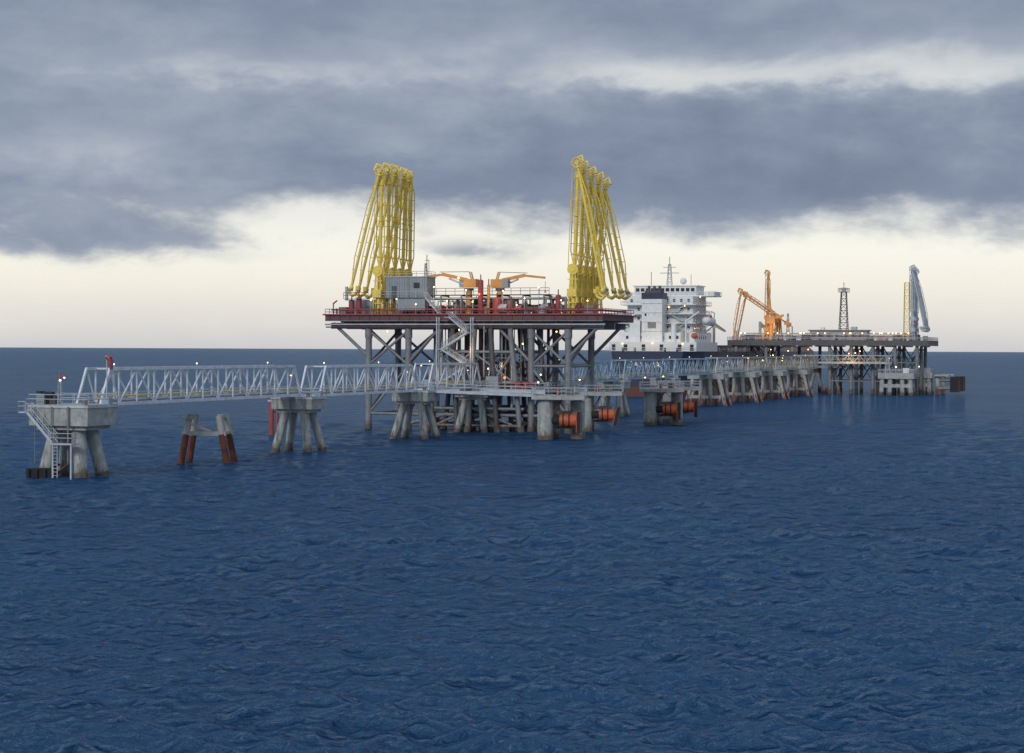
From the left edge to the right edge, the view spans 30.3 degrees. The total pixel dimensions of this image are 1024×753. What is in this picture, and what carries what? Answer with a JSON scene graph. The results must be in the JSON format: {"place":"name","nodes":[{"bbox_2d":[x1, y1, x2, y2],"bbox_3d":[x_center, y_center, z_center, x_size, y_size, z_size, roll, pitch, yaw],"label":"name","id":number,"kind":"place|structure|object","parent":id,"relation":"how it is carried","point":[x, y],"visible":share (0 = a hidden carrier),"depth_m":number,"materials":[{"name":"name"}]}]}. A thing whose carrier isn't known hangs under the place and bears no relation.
{"place":"outdoors","nodes":[
{"label":"outdoors","id":0,"kind":"place"},
{"bbox_2d":[0,347,1023,752],"bbox_3d":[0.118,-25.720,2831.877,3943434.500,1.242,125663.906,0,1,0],"label":"sea","id":1,"kind":"structure","parent":0,"point":[826,573],"depth_m":124.88,"materials":[{"name":"liquid"}]},
{"bbox_2d":[18,370,118,479],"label":"trestle pier","id":2,"kind":"structure","parent":1,"relation":"in","point":[73,427],"depth_m":217.28,"materials":[{"name":"concrete"}]},
{"bbox_2d":[26,463,68,478],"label":"landing fender","id":3,"kind":"object","parent":2,"relation":"attached to","point":[38,473],"visible":0.62,"depth_m":216.88,"materials":[{"name":"rubber"}]},
{"bbox_2d":[105,355,112,396],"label":"windsock","id":4,"kind":"object","parent":2,"relation":"attached to","point":[109,360],"visible":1,"depth_m":220.06,"materials":[{"name":"red fabric"}]},
{"bbox_2d":[76,362,301,404],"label":"truss bridge","id":5,"kind":"structure","parent":2,"relation":"on","point":[200,395],"depth_m":244.62,"materials":[{"name":"paint"}]},
{"bbox_2d":[177,414,237,463],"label":"rusted pile frame","id":6,"kind":"object","parent":1,"relation":"in","point":[191,421],"visible":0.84,"depth_m":245.09,"materials":[{"name":"metal"}]},
{"bbox_2d":[268,398,278,434],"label":"marker pile","id":7,"kind":"object","parent":1,"relation":"in","point":[271,421],"visible":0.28,"depth_m":326.81,"materials":[{"name":"red paint"}]},
{"bbox_2d":[268,374,326,452],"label":"trestle pier","id":8,"kind":"structure","parent":1,"relation":"in","point":[307,406],"depth_m":274.09,"materials":[{"name":"concrete"}]},
{"bbox_2d":[389,371,440,438],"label":"trestle pier","id":9,"kind":"structure","parent":1,"relation":"in","point":[424,399],"depth_m":314.77,"materials":[{"name":"concrete"}]},
{"bbox_2d":[300,362,416,395],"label":"truss bridge","id":10,"kind":"structure","parent":9,"relation":"on","point":[373,389],"depth_m":294.28,"materials":[{"name":"paint"}]},
{"bbox_2d":[430,383,543,396],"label":"access catwalk","id":11,"kind":"object","parent":9,"relation":"attached to","point":[510,393],"visible":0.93,"depth_m":315.46,"materials":[{"name":"grey metal"}]},
{"bbox_2d":[453,369,493,432],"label":"trestle pier","id":12,"kind":"structure","parent":1,"relation":"in","point":[483,401],"depth_m":342.80,"materials":[{"name":"concrete"}]},
{"bbox_2d":[410,361,481,389],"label":"truss bridge","id":13,"kind":"structure","parent":12,"relation":"on","point":[472,384],"depth_m":329.35,"materials":[{"name":"paint"}]},
{"bbox_2d":[323,274,635,433],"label":"offshore loading platform","id":14,"kind":"structure","parent":1,"relation":"in","point":[507,315],"depth_m":345.52,"materials":[{"name":"metal"}]},
{"bbox_2d":[348,163,385,313],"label":"marine loading arm","id":15,"kind":"object","parent":14,"relation":"on","point":[377,271],"visible":1,"depth_m":351.22},
{"bbox_2d":[355,162,392,313],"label":"marine loading arm","id":16,"kind":"object","parent":14,"relation":"on","point":[387,177],"visible":0.76,"depth_m":354.70},
{"bbox_2d":[364,164,400,313],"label":"marine loading arm","id":17,"kind":"object","parent":14,"relation":"on","point":[395,177],"visible":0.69,"depth_m":358.06},
{"bbox_2d":[375,167,409,299],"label":"marine loading arm","id":18,"kind":"object","parent":14,"relation":"on","point":[404,182],"visible":0.6,"depth_m":361.31},
{"bbox_2d":[381,170,414,303],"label":"marine loading arm","id":19,"kind":"object","parent":14,"relation":"on","point":[411,200],"visible":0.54,"depth_m":364.85},
{"bbox_2d":[378,263,440,313],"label":"control cabin","id":20,"kind":"object","parent":14,"relation":"on","point":[408,292],"visible":0.99,"depth_m":348.35,"materials":[{"name":"grey metal"}]},
{"bbox_2d":[427,271,478,313],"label":"pedestal crane","id":21,"kind":"object","parent":14,"relation":"on","point":[463,282],"visible":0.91,"depth_m":346.94,"materials":[{"name":"metal"}]},
{"bbox_2d":[490,272,545,296],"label":"pedestal crane","id":22,"kind":"object","parent":14,"relation":"on","point":[497,284],"visible":0.81,"depth_m":346.73,"materials":[{"name":"metal"}]},
{"bbox_2d":[567,155,606,312],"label":"marine loading arm","id":23,"kind":"object","parent":14,"relation":"on","point":[572,290],"visible":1,"depth_m":338.23},
{"bbox_2d":[575,160,608,312],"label":"marine loading arm","id":24,"kind":"object","parent":14,"relation":"on","point":[580,266],"visible":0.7,"depth_m":341.39},
{"bbox_2d":[581,166,616,304],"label":"marine loading arm","id":25,"kind":"object","parent":14,"relation":"on","point":[593,190],"visible":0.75,"depth_m":344.35},
{"bbox_2d":[588,172,624,304],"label":"marine loading arm","id":26,"kind":"object","parent":14,"relation":"on","point":[598,179],"visible":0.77,"depth_m":347.52},
{"bbox_2d":[593,177,630,312],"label":"marine loading arm","id":27,"kind":"object","parent":14,"relation":"on","point":[605,185],"visible":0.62,"depth_m":350.82},
{"bbox_2d":[534,377,564,418],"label":"trestle pier","id":28,"kind":"structure","parent":1,"relation":"in","point":[562,403],"depth_m":383.79,"materials":[{"name":"concrete"}]},
{"bbox_2d":[475,362,551,384],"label":"truss bridge","id":29,"kind":"structure","parent":28,"relation":"on","point":[537,363],"depth_m":364.41,"materials":[{"name":"grey metal"}]},
{"bbox_2d":[550,361,618,382],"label":"truss bridge","id":30,"kind":"structure","parent":28,"relation":"on","point":[599,379],"depth_m":410.91,"materials":[{"name":"grey metal"}]},
{"bbox_2d":[531,381,587,439],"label":"breasting dolphin","id":31,"kind":"object","parent":1,"relation":"in","point":[552,419],"visible":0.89,"depth_m":314.21,"materials":[{"name":"concrete"}]},
{"bbox_2d":[573,378,623,431],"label":"breasting dolphin","id":32,"kind":"object","parent":1,"relation":"in","point":[606,414],"visible":0.83,"depth_m":342.96,"materials":[{"name":"concrete"}]},
{"bbox_2d":[597,366,630,416],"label":"trestle pier","id":33,"kind":"structure","parent":1,"relation":"in","point":[622,402],"depth_m":426.21,"materials":[{"name":"concrete"}]},
{"bbox_2d":[609,357,669,379],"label":"truss bridge","id":34,"kind":"structure","parent":33,"relation":"on","point":[635,374],"depth_m":447.50,"materials":[{"name":"grey metal"}]},
{"bbox_2d":[639,376,683,424],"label":"breasting dolphin","id":35,"kind":"object","parent":1,"relation":"in","point":[654,409],"visible":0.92,"depth_m":375.13,"materials":[{"name":"concrete"}]},
{"bbox_2d":[650,373,680,394],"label":"trestle pier","id":36,"kind":"structure","parent":1,"relation":"in","point":[672,378],"depth_m":468.05,"materials":[{"name":"concrete"}]},
{"bbox_2d":[658,375,700,422],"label":"breasting dolphin","id":37,"kind":"object","parent":1,"relation":"in","point":[689,406],"visible":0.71,"depth_m":390.88,"materials":[{"name":"concrete"}]},
{"bbox_2d":[685,369,731,405],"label":"trestle pier","id":38,"kind":"structure","parent":1,"relation":"in","point":[709,380],"depth_m":510.45,"materials":[{"name":"concrete"}]},
{"bbox_2d":[661,357,712,375],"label":"truss bridge","id":39,"kind":"structure","parent":38,"relation":"on","point":[693,372],"depth_m":488.56,"materials":[{"name":"grey metal"}]},
{"bbox_2d":[705,356,744,372],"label":"truss bridge","id":40,"kind":"structure","parent":38,"relation":"on","point":[731,369],"depth_m":529.97,"materials":[{"name":"grey metal"}]},
{"bbox_2d":[606,257,813,396],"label":"oil tanker ship","id":41,"kind":"object","parent":1,"relation":"on","point":[673,321],"visible":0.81,"depth_m":613.44,"materials":[{"name":"white paint"}]},
{"bbox_2d":[718,361,762,401],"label":"trestle pier","id":42,"kind":"structure","parent":1,"relation":"in","point":[744,393],"depth_m":547.95,"materials":[{"name":"concrete"}]},
{"bbox_2d":[737,357,772,371],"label":"truss bridge","id":43,"kind":"structure","parent":42,"relation":"on","point":[750,361],"depth_m":566.50,"materials":[{"name":"grey metal"}]},
{"bbox_2d":[749,367,789,398],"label":"trestle pier","id":44,"kind":"structure","parent":1,"relation":"in","point":[773,391],"depth_m":585.57,"materials":[{"name":"concrete"}]},
{"bbox_2d":[765,355,797,369],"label":"truss bridge","id":45,"kind":"structure","parent":44,"relation":"on","point":[782,366],"depth_m":604.99,"materials":[{"name":"grey metal"}]},
{"bbox_2d":[777,360,812,395],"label":"trestle pier","id":46,"kind":"structure","parent":1,"relation":"in","point":[798,388],"depth_m":623.30,"materials":[{"name":"concrete"}]},
{"bbox_2d":[791,356,816,368],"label":"truss bridge","id":47,"kind":"structure","parent":46,"relation":"on","point":[811,364],"depth_m":641.04,"materials":[{"name":"grey metal"}]},
{"bbox_2d":[727,333,937,394],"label":"offshore loading platform","id":48,"kind":"structure","parent":1,"relation":"in","point":[752,340],"depth_m":659.85,"materials":[{"name":"metal"}]},
{"bbox_2d":[732,288,788,339],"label":"marine loading arm","id":49,"kind":"object","parent":48,"relation":"on","point":[741,292],"visible":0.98,"depth_m":672.47},
{"bbox_2d":[737,291,790,339],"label":"marine loading arm","id":50,"kind":"object","parent":48,"relation":"on","point":[780,322],"visible":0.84,"depth_m":676.64},
{"bbox_2d":[764,270,776,339],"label":"marine loading arm","id":51,"kind":"object","parent":48,"relation":"on","point":[766,328],"visible":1,"depth_m":666.94},
{"bbox_2d":[766,299,783,339],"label":"pedestal crane","id":52,"kind":"object","parent":48,"relation":"on","point":[770,321],"visible":1,"depth_m":665.24,"materials":[{"name":"orange metal"}]},
{"bbox_2d":[808,327,870,339],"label":"platform building","id":53,"kind":"structure","parent":48,"relation":"on","point":[853,330],"depth_m":660.14,"materials":[{"name":"grey metal"}]},
{"bbox_2d":[838,288,849,329],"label":"lattice tower","id":54,"kind":"structure","parent":48,"relation":"on","point":[841,305],"depth_m":663.79,"materials":[{"name":"metal"}]},
{"bbox_2d":[903,282,909,339],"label":"access tower","id":55,"kind":"structure","parent":48,"relation":"on","point":[904,322],"depth_m":650.91,"materials":[{"name":"metal"}]},
{"bbox_2d":[909,264,925,339],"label":"marine loading arm","id":56,"kind":"object","parent":48,"relation":"on","point":[913,288],"visible":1,"depth_m":650.97},
{"bbox_2d":[910,266,927,339],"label":"marine loading arm","id":57,"kind":"object","parent":48,"relation":"on","point":[915,269],"visible":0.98,"depth_m":653.85},
{"bbox_2d":[914,267,928,339],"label":"marine loading arm","id":58,"kind":"object","parent":48,"relation":"on","point":[916,306],"visible":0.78,"depth_m":657.43},
{"bbox_2d":[916,269,929,334],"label":"marine loading arm","id":59,"kind":"object","parent":48,"relation":"on","point":[918,280],"visible":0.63,"depth_m":660.63},
{"bbox_2d":[878,357,916,395],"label":"breasting dolphin","id":60,"kind":"object","parent":1,"relation":"in","point":[903,377],"visible":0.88,"depth_m":642.21,"materials":[{"name":"concrete"}]},
{"bbox_2d":[907,357,934,393],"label":"breasting dolphin","id":61,"kind":"object","parent":1,"relation":"in","point":[928,376],"visible":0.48,"depth_m":659.97,"materials":[{"name":"concrete"}]},
{"bbox_2d":[934,374,959,394],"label":"breasting dolphin","id":62,"kind":"object","parent":1,"relation":"in","point":[954,384],"visible":0.84,"depth_m":650.02,"materials":[{"name":"grey metal"}]},
{"bbox_2d":[940,374,964,393],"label":"ship fender","id":63,"kind":"object","parent":1,"relation":"in","point":[962,383],"visible":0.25,"depth_m":665.10,"materials":[{"name":"rubber"}]},
{"bbox_2d":[0,0,1023,351],"label":"sky","id":64,"kind":"structure","parent":0,"point":[174,173],"materials":[{"name":"grey"}]}
]}

